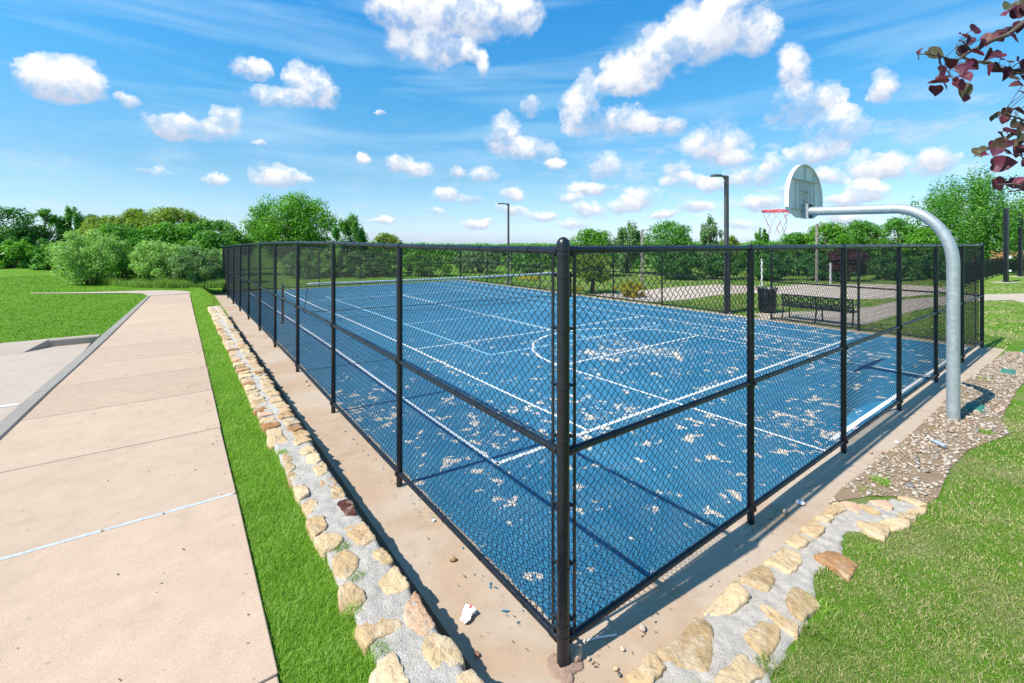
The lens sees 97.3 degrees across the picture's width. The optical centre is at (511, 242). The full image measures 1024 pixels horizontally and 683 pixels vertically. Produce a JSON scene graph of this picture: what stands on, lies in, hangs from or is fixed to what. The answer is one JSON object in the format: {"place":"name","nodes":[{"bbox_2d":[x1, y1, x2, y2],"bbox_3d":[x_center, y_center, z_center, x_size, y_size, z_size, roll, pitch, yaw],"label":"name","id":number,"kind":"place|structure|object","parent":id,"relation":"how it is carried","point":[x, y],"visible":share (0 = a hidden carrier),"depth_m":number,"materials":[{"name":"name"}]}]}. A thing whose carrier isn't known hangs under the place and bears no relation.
{"place":"outdoors","nodes":[
{"label":"outdoors","id":0,"kind":"place"},
{"bbox_2d":[0,273,186,342],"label":"lawn grass","id":1,"kind":"structure","parent":0,"point":[59,308],"depth_m":14.48,"materials":[{"name":"plant"}]},
{"bbox_2d":[31,290,189,295],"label":"path","id":2,"kind":"structure","parent":0,"point":[156,292],"depth_m":18.71,"materials":[{"name":"concrete"}]},
{"bbox_2d":[0,294,278,682],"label":"sidewalk","id":3,"kind":"structure","parent":0,"point":[141,518],"depth_m":3.21,"materials":[{"name":"concrete"}]},
{"bbox_2d":[0,244,1023,682],"bbox_3d":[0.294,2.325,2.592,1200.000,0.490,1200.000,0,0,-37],"label":"ground","id":4,"kind":"structure","parent":0,"point":[14,272],"depth_m":3.51,"materials":[{"name":"plant"}]},
{"bbox_2d":[0,239,36,268],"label":"bush","id":5,"kind":"object","parent":4,"relation":"on","point":[12,249],"visible":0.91,"depth_m":36.66,"materials":[{"name":"green plant"}]},
{"bbox_2d":[0,205,43,241],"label":"tree","id":6,"kind":"object","parent":4,"relation":"on","point":[18,229],"visible":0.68,"depth_m":40.12,"materials":[{"name":"green plant"}]},
{"bbox_2d":[0,236,53,266],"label":"bush","id":7,"kind":"object","parent":4,"relation":"on","point":[38,244],"visible":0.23,"depth_m":39.14,"materials":[{"name":"green plant"}]},
{"bbox_2d":[28,245,59,269],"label":"bush","id":8,"kind":"object","parent":4,"relation":"on","point":[39,260],"visible":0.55,"depth_m":34.47,"materials":[{"name":"green plant"}]},
{"bbox_2d":[20,208,68,244],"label":"tree","id":9,"kind":"object","parent":4,"relation":"on","point":[45,216],"visible":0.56,"depth_m":41.93,"materials":[{"name":"green plant"}]},
{"bbox_2d":[0,343,89,421],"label":"parking lot","id":10,"kind":"structure","parent":4,"relation":"on","point":[24,376],"depth_m":7.70,"materials":[{"name":"concrete"}]},
{"bbox_2d":[0,334,99,354],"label":"lawn curb","id":11,"kind":"structure","parent":4,"relation":"on","point":[17,347],"depth_m":9.35,"materials":[{"name":"concrete"}]},
{"bbox_2d":[52,205,86,254],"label":"tree","id":12,"kind":"object","parent":4,"relation":"on","point":[76,217],"visible":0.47,"depth_m":42.60,"materials":[{"name":"green plant"}]},
{"bbox_2d":[0,296,150,440],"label":"curb","id":13,"kind":"structure","parent":4,"relation":"on","point":[14,418],"depth_m":6.59,"materials":[{"name":"concrete"}]},
{"bbox_2d":[41,228,133,284],"bbox_3d":[-21.051,0.676,22.444,3.874,2.941,3.248,0,0,0],"label":"bush","id":14,"kind":"object","parent":4,"relation":"on","point":[80,270],"visible":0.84,"depth_m":22.12,"materials":[{"name":"green plant"}]},
{"bbox_2d":[77,214,137,240],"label":"tree","id":15,"kind":"object","parent":4,"relation":"on","point":[93,223],"visible":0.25,"depth_m":36.47,"materials":[{"name":"green plant"}]},
{"bbox_2d":[78,222,150,277],"bbox_3d":[-23.746,0.441,27.200,3.822,3.412,3.300,0,0,0],"label":"bush","id":16,"kind":"object","parent":4,"relation":"on","point":[123,232],"visible":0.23,"depth_m":26.75,"materials":[{"name":"green plant"}]},
{"bbox_2d":[105,237,157,279],"bbox_3d":[-19.202,0.906,22.883,2.330,2.475,2.216,0,0,-42],"label":"bush","id":17,"kind":"object","parent":4,"relation":"on","point":[119,264],"visible":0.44,"depth_m":22.51,"materials":[{"name":"green plant"}]},
{"bbox_2d":[112,207,152,229],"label":"tree","id":18,"kind":"object","parent":4,"relation":"on","point":[132,215],"visible":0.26,"depth_m":37.55,"materials":[{"name":"green plant"}]},
{"bbox_2d":[53,268,225,287],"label":"tall weeds","id":19,"kind":"object","parent":4,"relation":"on","point":[160,282],"visible":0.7,"depth_m":21.01,"materials":[{"name":"plant"}]},
{"bbox_2d":[127,238,192,279],"bbox_3d":[-17.191,0.963,22.000,2.857,2.363,2.103,0,0,0],"label":"bush","id":20,"kind":"object","parent":4,"relation":"on","point":[154,260],"visible":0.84,"depth_m":21.51,"materials":[{"name":"green plant"}]},
{"bbox_2d":[128,222,192,276],"bbox_3d":[-21.433,0.452,27.530,3.719,3.394,2.802,0,0,-20],"label":"bush","id":21,"kind":"object","parent":4,"relation":"on","point":[173,236],"visible":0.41,"depth_m":27.29,"materials":[{"name":"green plant"}]},
{"bbox_2d":[135,206,208,238],"bbox_3d":[-28.497,-0.479,37.899,5.308,5.373,5.364,0,0,-38],"label":"tree","id":22,"kind":"object","parent":4,"relation":"on","point":[172,215],"visible":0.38,"depth_m":37.41,"materials":[{"name":"green plant"}]},
{"bbox_2d":[144,220,207,254],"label":"tree","id":23,"kind":"object","parent":4,"relation":"on","point":[191,229],"visible":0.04,"depth_m":32.07,"materials":[{"name":"green plant"}]},
{"bbox_2d":[165,244,223,283],"bbox_3d":[-15.160,1.098,21.540,2.648,2.097,2.253,0,0,0],"label":"bush","id":24,"kind":"object","parent":4,"relation":"on","point":[183,263],"visible":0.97,"depth_m":21.28,"materials":[{"name":"green plant"}]},
{"bbox_2d":[173,229,238,275],"bbox_3d":[-18.158,0.652,26.943,3.906,3.002,3.056,0,0,0],"label":"bush","id":25,"kind":"object","parent":4,"relation":"on","point":[206,239],"visible":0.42,"depth_m":26.66,"materials":[{"name":"green plant"}]},
{"bbox_2d":[189,219,258,253],"bbox_3d":[-22.223,0.187,34.067,5.949,3.989,4.464,0,0,0],"label":"tree","id":26,"kind":"object","parent":4,"relation":"on","point":[220,226],"visible":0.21,"depth_m":33.72,"materials":[{"name":"green plant"}]},
{"bbox_2d":[207,249,243,277],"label":"bush","id":27,"kind":"object","parent":4,"relation":"on","point":[220,252],"visible":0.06,"depth_m":22.73,"materials":[{"name":"green plant"}]},
{"bbox_2d":[189,287,376,682],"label":"grass strip","id":28,"kind":"object","parent":4,"relation":"on","point":[197,296],"depth_m":3.10,"materials":[{"name":"plant"}]},
{"bbox_2d":[236,187,341,260],"bbox_3d":[-16.489,-0.808,34.081,7.448,6.685,6.260,0,0,0],"label":"tree","id":29,"kind":"object","parent":4,"relation":"on","point":[297,218],"visible":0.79,"depth_m":32.95,"materials":[{"name":"green plant"}]},
{"bbox_2d":[281,248,340,278],"bbox_3d":[-14.094,1.436,31.547,4.022,2.135,3.458,0,0,-25],"label":"bush","id":30,"kind":"object","parent":4,"relation":"on","point":[317,263],"visible":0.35,"depth_m":31.09,"materials":[{"name":"green plant"}]},
{"bbox_2d":[207,305,483,682],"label":"stone wall","id":31,"kind":"structure","parent":4,"relation":"on","point":[394,613],"depth_m":2.89,"materials":[{"name":"stone"}]},
{"bbox_2d":[336,598,368,618],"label":"weed","id":32,"kind":"object","parent":31,"relation":"on","point":[351,613],"visible":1,"depth_m":2.49,"materials":[{"name":"green plant"}]},
{"bbox_2d":[348,568,365,581],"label":"weed","id":33,"kind":"object","parent":31,"relation":"on","point":[355,576],"visible":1,"depth_m":2.75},
{"bbox_2d":[362,637,394,662],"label":"weed","id":34,"kind":"object","parent":31,"relation":"on","point":[373,649],"visible":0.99,"depth_m":2.24,"materials":[{"name":"green plant"}]},
{"bbox_2d":[330,213,369,271],"bbox_3d":[-11.829,0.115,32.997,3.001,4.837,2.243,0,0,0],"label":"tree","id":35,"kind":"object","parent":4,"relation":"on","point":[348,228],"visible":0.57,"depth_m":32.71,"materials":[{"name":"green plant"}]},
{"bbox_2d":[234,326,467,670],"bbox_3d":[-4.275,2.476,7.793,0.300,0.032,16.200,0,0,-37],"label":"soil gap","id":36,"kind":"object","parent":4,"relation":"on","point":[438,630],"visible":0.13,"depth_m":4.21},
{"bbox_2d":[340,247,395,278],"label":"bush","id":37,"kind":"object","parent":4,"relation":"on","point":[369,267],"visible":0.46,"depth_m":32.08,"materials":[{"name":"green plant"}]},
{"bbox_2d":[370,232,403,264],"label":"tree","id":38,"kind":"object","parent":4,"relation":"on","point":[389,237],"visible":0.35,"depth_m":35.81,"materials":[{"name":"green plant"}]},
{"bbox_2d":[402,248,437,264],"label":"bush","id":39,"kind":"object","parent":4,"relation":"on","point":[407,249],"visible":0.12,"depth_m":47.34,"materials":[{"name":"green plant"}]},
{"bbox_2d":[402,249,453,275],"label":"bush","id":40,"kind":"object","parent":4,"relation":"on","point":[426,258],"visible":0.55,"depth_m":32.71,"materials":[{"name":"green plant"}]},
{"bbox_2d":[453,251,500,272],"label":"bush","id":41,"kind":"object","parent":4,"relation":"on","point":[478,258],"visible":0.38,"depth_m":36.46,"materials":[{"name":"green plant"}]},
{"bbox_2d":[498,203,512,282],"bbox_3d":[-0.413,0.056,27.373,0.914,4.948,0.520,0,0,-8],"label":"street lamp","id":42,"kind":"object","parent":4,"relation":"on","point":[508,244],"visible":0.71,"depth_m":27.34,"materials":[{"name":"brown metal"}]},
{"bbox_2d":[501,253,556,273],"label":"bush","id":43,"kind":"object","parent":4,"relation":"on","point":[529,267],"visible":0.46,"depth_m":34.48,"materials":[{"name":"green plant"}]},
{"bbox_2d":[569,228,617,263],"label":"tree","id":44,"kind":"object","parent":4,"relation":"on","point":[593,237],"visible":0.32,"depth_m":32.61,"materials":[{"name":"green plant"}]},
{"bbox_2d":[570,253,617,292],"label":"tree","id":45,"kind":"object","parent":4,"relation":"on","point":[588,266],"visible":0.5,"depth_m":21.45,"materials":[{"name":"green plant"}]},
{"bbox_2d":[236,280,969,626],"bbox_3d":[-1.553,2.393,16.079,12.854,0.065,23.697,0,0,-37],"label":"court surface","id":46,"kind":"object","parent":4,"relation":"on","point":[862,414],"visible":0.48,"depth_m":6.56,"materials":[{"name":"blue paint"}]},
{"bbox_2d":[279,271,571,323],"bbox_3d":[-2.063,1.845,16.719,11.830,1.271,0.180,0,0,-37],"label":"court net","id":47,"kind":"object","parent":46,"relation":"on","point":[497,276],"visible":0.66,"depth_m":16.27,"materials":[{"name":"black nylon netting"},{"name":"white vinyl band"},{"name":"painted metal"}]},
{"bbox_2d":[612,220,644,273],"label":"tree","id":48,"kind":"object","parent":4,"relation":"on","point":[623,237],"visible":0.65,"depth_m":35.66,"materials":[{"name":"green plant"}]},
{"bbox_2d":[609,240,649,268],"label":"bush","id":49,"kind":"object","parent":4,"relation":"on","point":[637,261],"visible":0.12,"depth_m":43.76,"materials":[{"name":"green plant"}]},
{"bbox_2d":[614,281,645,297],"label":"shrub","id":50,"kind":"object","parent":4,"relation":"on","point":[631,288],"visible":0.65,"depth_m":20.14,"materials":[{"name":"yellow plant"}]},
{"bbox_2d":[255,241,1012,248],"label":"woods","id":51,"kind":"object","parent":4,"relation":"on","point":[536,244],"visible":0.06,"depth_m":197.62,"materials":[{"name":"green plant"}]},
{"bbox_2d":[641,229,649,284],"bbox_3d":[7.648,0.871,26.110,0.750,3.318,0.520,0,0,-5],"label":"street lamp","id":52,"kind":"object","parent":4,"relation":"on","point":[642,231],"visible":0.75,"depth_m":26.05,"materials":[{"name":"metal"}]},
{"bbox_2d":[637,219,697,272],"bbox_3d":[11.772,0.389,33.830,4.746,4.323,3.294,0,0,0],"label":"tree","id":53,"kind":"object","parent":4,"relation":"on","point":[675,238],"visible":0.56,"depth_m":33.39,"materials":[{"name":"green plant"}]},
{"bbox_2d":[653,252,701,279],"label":"bush","id":54,"kind":"object","parent":4,"relation":"on","point":[677,263],"visible":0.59,"depth_m":29.66,"materials":[{"name":"green plant"}]},
{"bbox_2d":[688,242,707,266],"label":"bush","id":55,"kind":"object","parent":4,"relation":"on","point":[698,253],"visible":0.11,"depth_m":45.54,"materials":[{"name":"green plant"}]},
{"bbox_2d":[699,213,723,261],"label":"tree","id":56,"kind":"object","parent":4,"relation":"on","point":[708,235],"visible":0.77,"depth_m":36.80,"materials":[{"name":"green plant"}]},
{"bbox_2d":[697,255,744,278],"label":"bush","id":57,"kind":"object","parent":4,"relation":"on","point":[715,269],"visible":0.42,"depth_m":29.72,"materials":[{"name":"green plant"}]},
{"bbox_2d":[710,174,733,313],"bbox_3d":[7.305,0.086,15.636,0.854,4.888,0.520,0,0,-17],"label":"street lamp","id":58,"kind":"object","parent":4,"relation":"on","point":[726,208],"visible":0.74,"depth_m":15.63,"materials":[{"name":"brown metal"}]},
{"bbox_2d":[716,234,741,265],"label":"tree","id":59,"kind":"object","parent":4,"relation":"on","point":[733,241],"visible":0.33,"depth_m":39.80,"materials":[{"name":"green plant"}]},
{"bbox_2d":[738,240,778,270],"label":"tree","id":60,"kind":"object","parent":4,"relation":"on","point":[755,243],"visible":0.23,"depth_m":33.77,"materials":[{"name":"green plant"}]},
{"bbox_2d":[753,227,769,252],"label":"tree","id":61,"kind":"object","parent":4,"relation":"on","point":[765,237],"visible":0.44,"depth_m":37.84,"materials":[{"name":"green plant"}]},
{"bbox_2d":[757,287,777,311],"bbox_3d":[8.910,1.994,15.734,0.711,0.872,0.711,0,0,-37],"label":"trash can","id":62,"kind":"object","parent":4,"relation":"on","point":[764,300],"visible":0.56,"depth_m":15.53,"materials":[{"name":"black plastic"}]},
{"bbox_2d":[596,284,945,301],"bbox_3d":[13.888,2.424,22.880,20.909,0.001,7.215,0,0,-5],"label":"sand court","id":63,"kind":"object","parent":4,"relation":"on","point":[651,291],"visible":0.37,"depth_m":22.49,"materials":[{"name":"sand"}]},
{"bbox_2d":[745,252,797,280],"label":"bush","id":64,"kind":"object","parent":4,"relation":"on","point":[765,262],"visible":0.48,"depth_m":28.94,"materials":[{"name":"green plant"}]},
{"bbox_2d":[625,495,927,682],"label":"stone edging","id":65,"kind":"object","parent":4,"relation":"on","point":[748,614],"visible":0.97,"depth_m":2.94,"materials":[{"name":"stone"}]},
{"bbox_2d":[751,645,786,675],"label":"weed","id":66,"kind":"object","parent":65,"relation":"on","point":[762,660],"visible":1,"depth_m":2.54,"materials":[{"name":"green plant"}]},
{"bbox_2d":[571,271,1023,403],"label":"back lawn grass","id":67,"kind":"structure","parent":4,"relation":"on","point":[997,318],"depth_m":17.68,"materials":[{"name":"plant"}]},
{"bbox_2d":[773,232,822,274],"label":"tree","id":68,"kind":"object","parent":4,"relation":"on","point":[793,238],"visible":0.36,"depth_m":33.62,"materials":[{"name":"green plant"}]},
{"bbox_2d":[793,612,828,640],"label":"weed","id":69,"kind":"object","parent":4,"relation":"on","point":[812,630],"visible":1,"depth_m":2.76,"materials":[{"name":"green plant"}]},
{"bbox_2d":[795,253,839,280],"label":"bush","id":70,"kind":"object","parent":4,"relation":"on","point":[820,268],"visible":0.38,"depth_m":29.10,"materials":[{"name":"green plant"}]},
{"bbox_2d":[812,223,825,283],"bbox_3d":[17.981,0.691,26.411,0.782,3.678,0.520,0,0,-5],"label":"street lamp","id":71,"kind":"object","parent":4,"relation":"on","point":[816,234],"visible":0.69,"depth_m":26.36,"materials":[{"name":"metal"}]},
{"bbox_2d":[804,586,838,617],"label":"weed","id":72,"kind":"object","parent":4,"relation":"on","point":[821,611],"visible":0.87,"depth_m":2.95,"materials":[{"name":"green plant"}]},
{"bbox_2d":[802,220,857,266],"bbox_3d":[23.307,0.446,33.077,3.619,4.221,3.093,0,0,30],"label":"tree","id":73,"kind":"object","parent":4,"relation":"on","point":[830,233],"visible":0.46,"depth_m":32.73,"materials":[{"name":"green plant"}]},
{"bbox_2d":[826,249,870,281],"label":"shrub","id":74,"kind":"object","parent":4,"relation":"on","point":[838,261],"visible":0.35,"depth_m":27.98,"materials":[{"name":"purple plant"}]},
{"bbox_2d":[845,219,893,274],"bbox_3d":[27.024,0.365,34.578,4.422,4.391,2.870,0,0,0],"label":"tree","id":75,"kind":"object","parent":4,"relation":"on","point":[862,232],"visible":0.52,"depth_m":34.13,"materials":[{"name":"green plant"}]},
{"bbox_2d":[860,541,881,556],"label":"weed","id":76,"kind":"object","parent":4,"relation":"on","point":[877,551],"visible":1,"depth_m":3.50,"materials":[{"name":"green plant"}]},
{"bbox_2d":[866,252,919,279],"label":"bush","id":77,"kind":"object","parent":4,"relation":"on","point":[908,259],"visible":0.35,"depth_m":29.22,"materials":[{"name":"green plant"}]},
{"bbox_2d":[867,216,921,262],"bbox_3d":[28.354,0.304,32.912,3.673,4.520,2.490,0,0,0],"label":"tree","id":78,"kind":"object","parent":4,"relation":"on","point":[902,228],"visible":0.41,"depth_m":32.81,"materials":[{"name":"green plant"}]},
{"bbox_2d":[902,227,945,276],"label":"tree","id":79,"kind":"object","parent":4,"relation":"on","point":[920,235],"visible":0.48,"depth_m":30.79,"materials":[{"name":"green plant"}]},
{"bbox_2d":[828,351,1023,502],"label":"gravel bed","id":80,"kind":"object","parent":4,"relation":"on","point":[843,493],"visible":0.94,"depth_m":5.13,"materials":[{"name":"gravel"}]},
{"bbox_2d":[761,164,960,421],"bbox_3d":[5.092,0.656,7.047,1.316,3.947,2.446,0,0,-16],"label":"basketball hoop","id":81,"kind":"object","parent":80,"relation":"on","point":[803,195],"visible":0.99,"depth_m":6.25,"materials":[{"name":"metal"}]},
{"bbox_2d":[866,473,894,486],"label":"weed","id":82,"kind":"object","parent":80,"relation":"on","point":[880,482],"visible":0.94,"depth_m":4.50,"materials":[{"name":"green plant"}]},
{"bbox_2d":[930,438,947,447],"bbox_3d":[5.025,2.356,5.307,0.070,0.052,0.182,0,0,2],"label":"plastic bottle","id":83,"kind":"object","parent":80,"relation":"on","point":[941,444],"visible":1,"depth_m":5.27,"materials":[{"name":"white"}]},
{"bbox_2d":[877,356,1022,499],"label":"gravel weeds","id":84,"kind":"object","parent":80,"relation":"on","point":[924,453],"visible":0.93,"depth_m":5.15,"materials":[{"name":"green plant"}]},
{"bbox_2d":[965,402,984,412],"bbox_3d":[6.711,2.402,6.531,0.340,0.096,0.200,0,0,-42],"label":"valve box","id":85,"kind":"object","parent":80,"relation":"on","point":[974,406],"visible":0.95,"depth_m":6.49,"materials":[{"name":"green plastic"}]},
{"bbox_2d":[999,368,1016,374],"bbox_3d":[9.172,2.402,8.333,0.340,0.096,0.200,0,0,-39],"label":"valve box","id":86,"kind":"object","parent":80,"relation":"on","point":[1008,371],"visible":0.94,"depth_m":8.28,"materials":[{"name":"green plastic"}]},
{"bbox_2d":[915,251,969,279],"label":"bush","id":87,"kind":"object","parent":4,"relation":"on","point":[933,264],"visible":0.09,"depth_m":29.84,"materials":[{"name":"green plant"}]},
{"bbox_2d":[900,162,1023,262],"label":"tree","id":88,"kind":"object","parent":4,"relation":"on","point":[980,207],"visible":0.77,"depth_m":35.03,"materials":[{"name":"green plant"}]},
{"bbox_2d":[916,0,1023,191],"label":"redbud tree","id":89,"kind":"object","parent":4,"relation":"on","point":[997,146],"visible":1,"depth_m":2.19,"materials":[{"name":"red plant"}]},
{"bbox_2d":[964,256,1023,283],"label":"railing","id":90,"kind":"object","parent":4,"relation":"on","point":[992,267],"visible":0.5,"depth_m":32.78,"materials":[{"name":"black metal"}]},
{"bbox_2d":[995,208,1022,282],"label":"square pole","id":91,"kind":"object","parent":4,"relation":"on","point":[1006,258],"visible":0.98,"depth_m":27.68,"materials":[{"name":"black metal"}]},
{"bbox_2d":[1009,213,1023,276],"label":"square pole","id":92,"kind":"object","parent":4,"relation":"on","point":[1020,253],"visible":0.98,"depth_m":32.33,"materials":[{"name":"black metal"}]},
{"bbox_2d":[0,0,1023,244],"label":"sky","id":93,"kind":"structure","parent":0,"point":[414,119],"materials":[{"name":"blue"}]},
{"bbox_2d":[213,280,1004,682],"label":"apron pavement","id":94,"kind":"structure","parent":0,"point":[419,540],"depth_m":3.60,"materials":[{"name":"concrete"}]},
{"bbox_2d":[236,246,459,289],"bbox_3d":[-8.720,1.369,25.879,13.199,2.423,0.107,0,0,-37],"label":"chain link fence","id":95,"kind":"object","parent":94,"relation":"on","point":[387,250],"visible":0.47,"depth_m":25.83,"materials":[{"name":"black metal"}]},
{"bbox_2d":[222,237,576,667],"bbox_3d":[-6.853,1.291,12.281,0.160,2.678,24.162,0,0,-37],"label":"chain link fence","id":96,"kind":"object","parent":94,"relation":"on","point":[560,630],"visible":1,"depth_m":3.79,"materials":[{"name":"black metal"}]},
{"bbox_2d":[346,431,524,622],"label":"paint flakes","id":97,"kind":"object","parent":94,"relation":"on","point":[505,610],"visible":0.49,"depth_m":3.25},
{"bbox_2d":[460,604,475,623],"bbox_3d":[-0.288,2.403,2.917,0.087,0.056,0.116,0,0,25],"label":"paper cup","id":98,"kind":"object","parent":94,"relation":"on","point":[469,611],"visible":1,"depth_m":2.91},
{"bbox_2d":[7,332,988,682],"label":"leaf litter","id":99,"kind":"object","parent":94,"relation":"on","point":[457,584],"visible":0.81,"depth_m":3.27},
{"bbox_2d":[547,651,583,682],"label":"post footing","id":100,"kind":"object","parent":94,"relation":"on","point":[566,674],"visible":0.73,"depth_m":2.55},
{"bbox_2d":[571,645,581,661],"bbox_3d":[0.378,2.401,2.634,0.066,0.057,0.092,0,0,12],"label":"pebble","id":101,"kind":"object","parent":100,"relation":"on","point":[576,653],"visible":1,"depth_m":2.61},
{"bbox_2d":[583,634,616,641],"bbox_3d":[0.541,2.420,2.764,0.216,0.014,0.010,0,0,-13],"label":"drinking straw","id":102,"kind":"object","parent":94,"relation":"on","point":[598,637],"visible":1,"depth_m":2.76,"materials":[{"name":"white paper"}]},
{"bbox_2d":[459,244,979,343],"bbox_3d":[3.730,1.324,20.183,0.160,2.612,24.083,0,0,-37],"label":"chain link fence","id":103,"kind":"object","parent":94,"relation":"on","point":[662,272],"visible":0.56,"depth_m":16.06,"materials":[{"name":"black metal"}]},
{"bbox_2d":[728,251,746,311],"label":"gate","id":104,"kind":"structure","parent":103,"relation":"attached to","point":[736,282],"depth_m":15.78,"materials":[{"name":"black metal"}]},
{"bbox_2d":[570,243,983,643],"bbox_3d":[5.612,1.310,6.630,13.278,2.640,0.240,0,0,-37],"label":"chain link fence","id":105,"kind":"object","parent":94,"relation":"on","point":[751,503],"visible":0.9,"depth_m":4.03,"materials":[{"name":"black metal"}]},
{"bbox_2d":[672,404,1023,682],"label":"court side lawn grass","id":106,"kind":"structure","parent":0,"point":[944,626],"depth_m":3.02,"materials":[{"name":"plant"}]},
{"bbox_2d":[754,293,1023,325],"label":"bench path","id":107,"kind":"structure","parent":0,"point":[1019,297],"depth_m":15.93,"materials":[{"name":"concrete"}]},
{"bbox_2d":[781,294,856,325],"bbox_3d":[9.376,2.022,13.764,0.660,0.827,1.920,0,0,-37],"label":"park bench","id":108,"kind":"object","parent":107,"relation":"on","point":[832,309],"visible":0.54,"depth_m":13.63,"materials":[{"name":"black metal"}]},
{"bbox_2d":[970,251,1023,259],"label":"stone retaining wall","id":109,"kind":"structure","parent":0,"point":[1000,255],"depth_m":42.89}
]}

